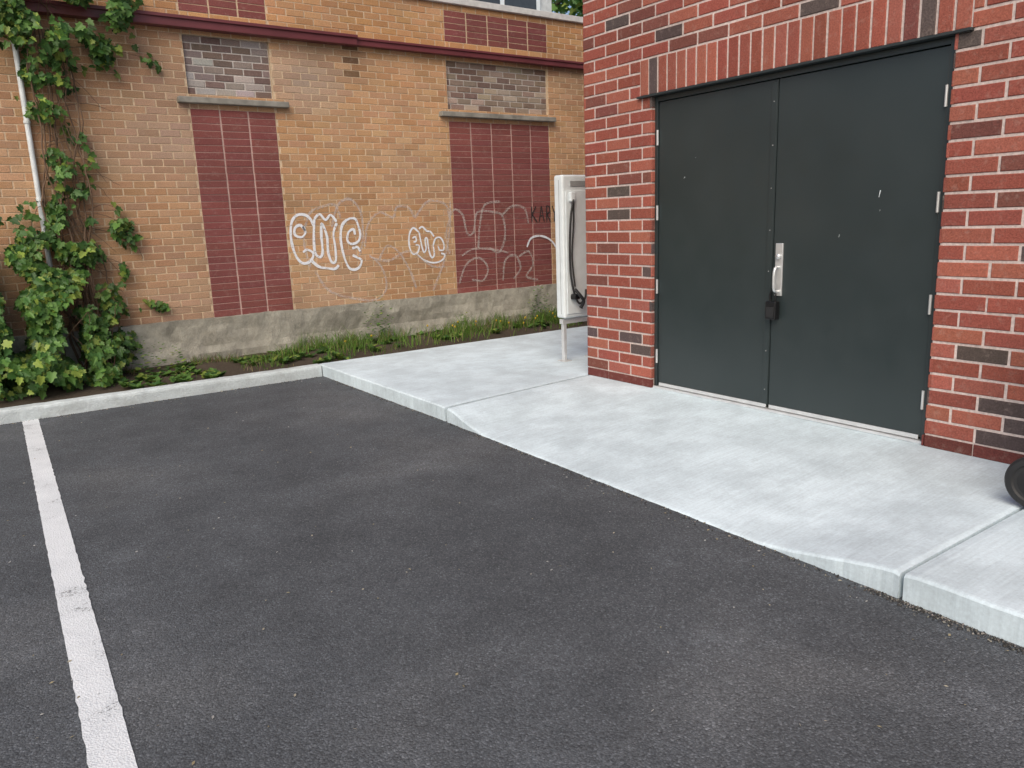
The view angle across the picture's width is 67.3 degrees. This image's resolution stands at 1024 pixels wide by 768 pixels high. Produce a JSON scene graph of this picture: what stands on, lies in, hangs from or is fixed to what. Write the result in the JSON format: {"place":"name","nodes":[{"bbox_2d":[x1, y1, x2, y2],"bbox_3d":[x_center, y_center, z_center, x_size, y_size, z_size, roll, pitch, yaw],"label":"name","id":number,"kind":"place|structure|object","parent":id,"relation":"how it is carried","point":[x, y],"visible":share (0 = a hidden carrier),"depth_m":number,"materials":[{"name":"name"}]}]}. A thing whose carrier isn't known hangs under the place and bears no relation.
{"place":"outdoors","nodes":[
{"label":"outdoors","id":0,"kind":"place"},
{"bbox_2d":[0,319,587,407],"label":"soil bed","id":1,"kind":"object","parent":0,"point":[54,393],"visible":0.2,"depth_m":8.12,"materials":[{"name":"brown soil"}]},
{"bbox_2d":[0,0,193,401],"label":"climbing vine","id":2,"kind":"object","parent":1,"relation":"on","point":[45,298],"visible":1,"depth_m":7.13,"materials":[{"name":"green plant"}]},
{"bbox_2d":[113,285,579,388],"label":"weeds","id":3,"kind":"object","parent":1,"relation":"on","point":[185,376],"visible":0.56,"depth_m":8.03,"materials":[{"name":"green plant"}]},
{"bbox_2d":[114,301,582,385],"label":"grass","id":4,"kind":"structure","parent":1,"relation":"on","point":[350,340],"depth_m":9.09,"materials":[{"name":"green plant"}]},
{"bbox_2d":[344,311,555,341],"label":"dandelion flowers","id":5,"kind":"object","parent":1,"relation":"on","point":[476,321],"visible":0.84,"depth_m":9.82,"materials":[{"name":"yellow plant"}]},
{"bbox_2d":[7,379,1008,764],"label":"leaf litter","id":6,"kind":"object","parent":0,"point":[331,591],"visible":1,"depth_m":3.10,"materials":[{"name":"brown plant"}]},
{"bbox_2d":[0,376,1023,767],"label":"asphalt parking lot","id":7,"kind":"structure","parent":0,"point":[546,638],"depth_m":2.90,"materials":[{"name":"grey asphalt"}]},
{"bbox_2d":[22,419,137,767],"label":"parking line","id":8,"kind":"object","parent":7,"relation":"on","point":[105,737],"visible":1,"depth_m":2.90,"materials":[{"name":"paint"}]},
{"bbox_2d":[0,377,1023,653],"bbox_3d":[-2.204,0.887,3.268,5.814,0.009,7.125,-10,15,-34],"label":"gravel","id":9,"kind":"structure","parent":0,"point":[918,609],"depth_m":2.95,"materials":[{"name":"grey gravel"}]},
{"bbox_2d":[319,326,1023,646],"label":"concrete sidewalk","id":10,"kind":"structure","parent":0,"point":[938,531],"depth_m":4.32,"materials":[{"name":"concrete"}]},
{"bbox_2d":[554,175,587,361],"bbox_3d":[0.657,-1.093,7.331,0.450,1.744,0.257,-10,15,-34],"label":"ev charging station","id":11,"kind":"object","parent":10,"relation":"on","point":[570,234],"visible":0.83,"depth_m":7.23,"materials":[{"name":"white metal"}]},
{"bbox_2d":[583,0,654,385],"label":"wall mortar","id":12,"kind":"object","parent":10,"relation":"on","point":[618,174],"depth_m":6.13,"materials":[{"name":"grey concrete"}]},
{"bbox_2d":[447,375,1023,597],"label":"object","id":13,"kind":"structure","parent":10,"relation":"in","point":[867,509],"depth_m":4.26,"materials":[{"name":"concrete"}]},
{"bbox_2d":[653,385,920,443],"bbox_3d":[1.808,0.173,5.349,0.130,0.016,2.157,-10,15,-34],"label":"threshold","id":14,"kind":"object","parent":10,"relation":"on","point":[870,431],"visible":0.5,"depth_m":5.12,"materials":[{"name":"metal"}]},
{"bbox_2d":[654,97,659,385],"bbox_3d":[1.150,-1.062,5.973,0.092,2.207,0.028,-10,15,-34],"label":"frame","id":15,"kind":"object","parent":14,"relation":"on","point":[656,312],"visible":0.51,"depth_m":5.94,"materials":[{"name":"paint"}]},
{"bbox_2d":[656,85,948,409],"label":"hinges","id":16,"kind":"object","parent":15,"relation":"attached to","point":[937,210],"visible":1,"depth_m":4.32,"materials":[{"name":"metal"}]},
{"bbox_2d":[658,37,951,101],"bbox_3d":[1.728,-1.964,4.894,0.091,0.035,2.101,-10,15,-34],"label":"frame head","id":17,"kind":"object","parent":15,"relation":"attached to","point":[929,45],"visible":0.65,"depth_m":4.66},
{"bbox_2d":[768,46,950,436],"bbox_3d":[2.059,-0.817,4.698,0.045,2.137,1.050,-10,15,-34],"label":"door leaf","id":18,"kind":"object","parent":14,"relation":"on","point":[849,332],"visible":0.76,"depth_m":4.62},
{"bbox_2d":[762,82,777,404],"bbox_3d":[1.717,-0.891,5.128,0.006,2.117,0.041,-10,15,-34],"label":"astragal","id":19,"kind":"object","parent":18,"relation":"attached to","point":[770,227],"visible":1,"depth_m":5.10,"materials":[{"name":"paint"}]},
{"bbox_2d":[772,254,780,292],"bbox_3d":[1.739,-0.727,5.074,0.058,0.256,0.034,-10,15,-34],"label":"handle pull","id":20,"kind":"object","parent":18,"relation":"attached to","point":[777,256],"visible":1,"depth_m":5.06,"materials":[{"name":"silver metal"}]},
{"bbox_2d":[769,289,775,301],"bbox_3d":[1.737,-0.591,5.124,0.012,0.091,0.056,-10,15,-34],"label":"lockbox shackle","id":21,"kind":"object","parent":20,"relation":"hanging from","point":[770,296],"visible":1,"depth_m":5.13,"materials":[{"name":"black metal"}]},
{"bbox_2d":[765,301,778,319],"bbox_3d":[1.739,-0.493,5.143,0.050,0.120,0.080,-10,15,-34],"label":"key lockbox","id":22,"kind":"object","parent":21,"relation":"hanging from","point":[775,305],"visible":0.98,"depth_m":5.12,"materials":[{"name":"black metal"}]},
{"bbox_2d":[766,307,773,317],"bbox_3d":[1.718,-0.479,5.130,0.005,0.070,0.060,-10,15,-34],"label":"key lockbox face","id":23,"kind":"object","parent":22,"relation":"attached to","point":[769,311],"visible":1,"depth_m":5.12},
{"bbox_2d":[774,243,783,295],"bbox_3d":[1.765,-0.755,5.088,0.013,0.345,0.056,-10,15,-34],"label":"handle plate","id":24,"kind":"object","parent":18,"relation":"attached to","point":[779,271],"visible":0.96,"depth_m":5.08,"materials":[{"name":"silver metal"}]},
{"bbox_2d":[768,405,917,438],"bbox_3d":[2.074,0.232,4.907,0.009,0.025,1.030,-10,15,-34],"label":"door sweep","id":25,"kind":"object","parent":18,"relation":"attached to","point":[881,429],"depth_m":4.85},
{"bbox_2d":[920,36,955,440],"bbox_3d":[2.384,-0.742,4.266,0.092,2.207,0.032,-10,15,-34],"label":"frame","id":26,"kind":"object","parent":14,"relation":"on","point":[939,227],"visible":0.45,"depth_m":4.23,"materials":[{"name":"paint"}]},
{"bbox_2d":[582,0,1023,463],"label":"brick facade","id":27,"kind":"structure","parent":10,"relation":"on","point":[1010,31],"depth_m":4.37,"materials":[{"name":"red brick"}]},
{"bbox_2d":[649,97,654,377],"bbox_3d":[1.111,-1.097,5.969,0.101,2.138,0.023,-10,15,-34],"label":"jamb","id":28,"kind":"object","parent":27,"relation":"attached to","point":[652,234],"visible":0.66,"depth_m":5.93,"materials":[{"name":"black metal"}]},
{"bbox_2d":[652,0,957,92],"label":"wall mortar top","id":29,"kind":"object","parent":27,"relation":"attached to","point":[762,28],"depth_m":4.91,"materials":[{"name":"beige concrete"}]},
{"bbox_2d":[636,27,974,98],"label":"lintel","id":30,"kind":"structure","parent":27,"relation":"attached to","point":[852,54],"depth_m":4.58,"materials":[{"name":"paint"}]},
{"bbox_2d":[924,34,958,432],"bbox_3d":[2.375,-0.769,4.221,0.102,2.138,0.023,-10,15,-34],"label":"jamb","id":31,"kind":"object","parent":27,"relation":"attached to","point":[944,190],"visible":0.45,"depth_m":4.18,"materials":[{"name":"black metal"}]},
{"bbox_2d":[925,0,1023,455],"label":"wall mortar","id":32,"kind":"object","parent":10,"relation":"on","point":[969,191],"depth_m":4.01,"materials":[{"name":"grey concrete"}]},
{"bbox_2d":[1004,457,1023,505],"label":"wheeled trash bin","id":33,"kind":"object","parent":10,"relation":"on","point":[1014,479],"visible":1,"depth_m":3.48,"materials":[{"name":"black rubber"}]},
{"bbox_2d":[658,79,779,405],"bbox_3d":[1.452,-0.975,5.538,0.045,2.137,1.035,-10,15,-34],"label":"door leaf","id":34,"kind":"object","parent":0,"point":[713,216],"visible":0.93,"depth_m":5.49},
{"bbox_2d":[659,382,765,406],"bbox_3d":[1.468,0.075,5.744,0.009,0.025,1.011,-10,15,-34],"label":"door sweep","id":35,"kind":"object","parent":34,"relation":"attached to","point":[715,395],"depth_m":5.70,"materials":[{"name":"silver metal"}]},
{"label":"ground","id":36,"kind":"structure","parent":0,"visible":0},
{"bbox_2d":[0,364,321,424],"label":"concrete curb","id":37,"kind":"structure","parent":36,"relation":"on","point":[21,413],"depth_m":6.85,"materials":[{"name":"grey concrete"}]},
{"bbox_2d":[1,284,556,383],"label":"foundation","id":38,"kind":"object","parent":36,"relation":"on","point":[252,333],"visible":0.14,"depth_m":8.92,"materials":[{"name":"concrete"}]},
{"bbox_2d":[0,0,213,334],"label":"mortar","id":39,"kind":"object","parent":38,"relation":"on","point":[192,140],"visible":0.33,"depth_m":7.70,"materials":[{"name":"beige concrete"}]},
{"bbox_2d":[191,109,292,316],"bbox_3d":[-3.006,-1.870,8.525,0.885,2.166,0.295,-10,15,-34],"label":"mortar","id":40,"kind":"object","parent":38,"relation":"on","point":[229,201],"visible":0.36,"depth_m":8.39,"materials":[{"name":"grey concrete"}]},
{"bbox_2d":[188,94,274,112],"bbox_3d":[-3.047,-2.999,8.284,0.885,0.144,0.296,-10,15,-34],"label":"mortar","id":41,"kind":"object","parent":40,"relation":"on","point":[230,110],"visible":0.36,"depth_m":8.15,"materials":[{"name":"beige concrete"}]},
{"bbox_2d":[181,34,271,98],"bbox_3d":[-3.071,-3.354,8.223,0.885,0.578,0.259,-10,15,-34],"label":"mortar","id":42,"kind":"object","parent":41,"relation":"on","point":[203,66],"visible":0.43,"depth_m":8.12,"materials":[{"name":"grey concrete"}]},
{"bbox_2d":[177,0,267,42],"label":"mortar","id":43,"kind":"object","parent":42,"relation":"on","point":[208,6],"visible":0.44,"depth_m":8.01,"materials":[{"name":"beige concrete"}]},
{"bbox_2d":[0,0,585,335],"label":"wall bricks","id":44,"kind":"object","parent":38,"relation":"on","point":[239,166],"depth_m":8.71,"materials":[{"name":"orange brick"}]},
{"bbox_2d":[10,41,52,267],"bbox_3d":[-4.477,-2.149,7.176,0.060,2.440,0.060,-10,15,-34],"label":"conduit pipe","id":45,"kind":"object","parent":44,"relation":"attached to","point":[26,121],"visible":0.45,"depth_m":7.15,"materials":[{"name":"white plastic"}]},
{"bbox_2d":[6,1,356,46],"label":"flashing","id":46,"kind":"object","parent":44,"relation":"attached to","point":[147,20],"visible":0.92,"depth_m":7.79,"materials":[{"name":"red metal"}]},
{"bbox_2d":[23,0,357,37],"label":"wall trim","id":47,"kind":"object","parent":46,"relation":"attached to","point":[54,2],"visible":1,"depth_m":7.80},
{"bbox_2d":[177,96,288,108],"bbox_3d":[-2.936,-2.981,8.149,1.150,0.060,0.105,-10,15,-34],"label":"window sill","id":48,"kind":"structure","parent":44,"relation":"attached to","point":[226,101],"depth_m":8.09,"materials":[{"name":"concrete"}]},
{"bbox_2d":[293,224,305,237],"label":"graffiti tag","id":49,"kind":"object","parent":44,"relation":"attached to","point":[297,226],"visible":1,"depth_m":8.77,"materials":[{"name":"white paint"}]},
{"bbox_2d":[289,213,313,264],"bbox_3d":[-2.393,-1.661,8.812,0.308,0.583,0.001,-10,15,-34],"label":"graffiti tag","id":50,"kind":"object","parent":44,"relation":"attached to","point":[291,240],"visible":1,"depth_m":8.78,"materials":[{"name":"white paint"}]},
{"bbox_2d":[310,259,338,269],"bbox_3d":[-2.187,-1.397,9.008,0.350,0.142,0.001,-10,15,-34],"label":"graffiti tag","id":51,"kind":"object","parent":44,"relation":"attached to","point":[313,262],"visible":1,"depth_m":8.99,"materials":[{"name":"white paint"}]},
{"bbox_2d":[313,219,337,263],"bbox_3d":[-2.171,-1.659,8.972,0.326,0.528,0.001,-10,15,-34],"label":"graffiti tag","id":52,"kind":"object","parent":44,"relation":"attached to","point":[327,245],"visible":1,"depth_m":8.96,"materials":[{"name":"white paint"}]},
{"bbox_2d":[314,213,336,221],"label":"graffiti tag","id":53,"kind":"object","parent":44,"relation":"attached to","point":[327,217],"visible":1,"depth_m":8.93,"materials":[{"name":"white paint"}]},
{"bbox_2d":[339,217,362,270],"bbox_3d":[-1.919,-1.662,9.152,0.274,0.632,0.001,-10,15,-34],"label":"graffiti tag","id":54,"kind":"object","parent":44,"relation":"attached to","point":[341,244],"visible":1,"depth_m":9.12,"materials":[{"name":"white paint"}]},
{"bbox_2d":[346,225,360,244],"bbox_3d":[-1.884,-1.769,9.156,0.198,0.228,0.001,-10,15,-34],"label":"graffiti tag","id":55,"kind":"object","parent":44,"relation":"attached to","point":[354,232],"visible":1,"depth_m":9.16,"materials":[{"name":"white paint"}]},
{"bbox_2d":[408,227,419,254],"bbox_3d":[-1.227,-1.790,9.632,0.169,0.345,0.001,-10,15,-34],"label":"graffiti tag","id":56,"kind":"object","parent":44,"relation":"attached to","point":[411,229],"visible":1,"depth_m":9.61,"materials":[{"name":"white paint"}]},
{"bbox_2d":[419,226,433,236],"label":"graffiti tag","id":57,"kind":"object","parent":44,"relation":"attached to","point":[420,227],"visible":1,"depth_m":9.71,"materials":[{"name":"white paint"}]},
{"bbox_2d":[419,232,434,257],"bbox_3d":[-1.076,-1.754,9.746,0.222,0.334,0.001,-10,15,-34],"label":"graffiti tag","id":58,"kind":"object","parent":44,"relation":"attached to","point":[426,246],"visible":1,"depth_m":9.74,"materials":[{"name":"white paint"}]},
{"bbox_2d":[418,253,445,263],"bbox_3d":[-1.022,-1.602,9.812,0.408,0.133,0.001,-10,15,-34],"label":"graffiti tag","id":59,"kind":"object","parent":44,"relation":"attached to","point":[433,262],"visible":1,"depth_m":9.84,"materials":[{"name":"white paint"}]},
{"bbox_2d":[433,237,444,250],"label":"graffiti tag","id":60,"kind":"object","parent":44,"relation":"attached to","point":[442,241],"visible":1,"depth_m":9.86,"materials":[{"name":"white paint"}]},
{"bbox_2d":[355,40,583,69],"bbox_3d":[2.260,-4.644,11.569,9.955,0.078,0.083,-10,15,-34],"label":"flashing","id":61,"kind":"object","parent":44,"relation":"attached to","point":[426,50],"visible":0.34,"depth_m":9.57,"materials":[{"name":"red metal"}]},
{"bbox_2d":[357,37,583,63],"bbox_3d":[2.289,-4.669,11.524,9.950,0.027,0.016,-10,15,-34],"label":"wall trim","id":62,"kind":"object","parent":61,"relation":"attached to","point":[449,48],"visible":0.45,"depth_m":9.53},
{"bbox_2d":[448,109,542,125],"bbox_3d":[-0.235,-3.515,10.220,1.590,0.144,0.296,-10,15,-34],"label":"mortar","id":63,"kind":"object","parent":44,"relation":"attached to","point":[493,119],"visible":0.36,"depth_m":10.05,"materials":[{"name":"beige concrete"}]},
{"bbox_2d":[446,61,545,114],"bbox_3d":[-0.259,-3.870,10.159,1.590,0.578,0.259,-10,15,-34],"label":"mortar","id":64,"kind":"object","parent":44,"relation":"attached to","point":[495,89],"visible":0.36,"depth_m":10.03,"materials":[{"name":"grey concrete"}]},
{"bbox_2d":[443,3,546,70],"bbox_3d":[-0.270,-4.468,10.016,1.590,0.650,0.296,-10,15,-34],"label":"mortar","id":65,"kind":"object","parent":64,"relation":"on","point":[466,37],"visible":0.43,"depth_m":9.86,"materials":[{"name":"beige concrete"}]},
{"bbox_2d":[439,111,555,121],"bbox_3d":[-0.159,-3.491,10.062,1.810,0.060,0.105,-10,15,-34],"label":"window sill","id":66,"kind":"structure","parent":44,"relation":"attached to","point":[493,116],"depth_m":9.97,"materials":[{"name":"concrete"}]},
{"bbox_2d":[424,0,582,23],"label":"coping","id":67,"kind":"object","parent":44,"relation":"on","point":[517,10],"depth_m":9.91,"materials":[{"name":"concrete"}]},
{"bbox_2d":[527,235,555,247],"bbox_3d":[0.435,-1.962,10.793,0.573,0.262,0.001,-10,15,-34],"label":"graffiti stroke","id":68,"kind":"object","parent":44,"relation":"attached to","point":[543,236],"visible":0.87,"depth_m":10.76,"materials":[{"name":"white paint"}]},
{"bbox_2d":[546,205,550,221],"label":"graffiti letters","id":69,"kind":"object","parent":44,"relation":"attached to","point":[547,213],"visible":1,"depth_m":10.76,"materials":[{"name":"grey paint"}]},
{"bbox_2d":[264,0,456,309],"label":"mortar","id":70,"kind":"object","parent":38,"relation":"on","point":[275,109],"visible":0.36,"depth_m":9.08,"materials":[{"name":"beige concrete"}]},
{"bbox_2d":[449,121,551,293],"bbox_3d":[-0.195,-2.386,10.461,1.590,2.166,0.295,-10,15,-34],"label":"mortar","id":71,"kind":"object","parent":38,"relation":"on","point":[494,208],"visible":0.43,"depth_m":10.30,"materials":[{"name":"grey concrete"}]},
{"bbox_2d":[545,19,584,283],"bbox_3d":[3.336,-3.709,12.766,7.140,3.538,0.296,-10,15,-34],"label":"mortar","id":72,"kind":"object","parent":38,"relation":"on","point":[547,98],"visible":0.14,"depth_m":10.67,"materials":[{"name":"beige concrete"}]},
{"bbox_2d":[551,0,582,16],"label":"deciduous tree","id":73,"kind":"object","parent":36,"relation":"on","point":[574,9],"visible":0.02,"depth_m":19.13,"materials":[{"name":"green plant"}]},
{"bbox_3d":[-5.845,-5.076,13.376,21.000,0.268,11.670,-10,15,-34],"label":"roof","id":74,"kind":"object","parent":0,"visible":0},
{"bbox_2d":[540,0,551,11],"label":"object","id":75,"kind":"object","parent":74,"relation":"on","point":[545,5],"depth_m":14.13,"materials":[{"name":"white"}]},
{"bbox_2d":[500,0,539,9],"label":"window frame","id":76,"kind":"object","parent":75,"relation":"attached to","point":[537,4],"depth_m":13.96,"materials":[{"name":"white paint"}]},
{"bbox_2d":[476,0,499,3],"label":"window glass","id":77,"kind":"object","parent":76,"relation":"attached to","point":[494,1],"depth_m":13.40,"materials":[{"name":"glass"}]},
{"bbox_2d":[504,0,535,9],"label":"window glass","id":78,"kind":"object","parent":76,"relation":"attached to","point":[529,4],"depth_m":13.77,"materials":[{"name":"black glass"}]},
{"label":"side mortar","id":79,"kind":"object","parent":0,"visible":0},
{"bbox_2d":[583,4,589,345],"bbox_3d":[3.897,-3.255,8.512,8.138,5.095,0.033,-10,15,-34],"label":"brick side","id":80,"kind":"object","parent":79,"relation":"attached to","point":[585,194],"visible":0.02,"depth_m":6.47,"materials":[{"name":"red brick"}]}
]}

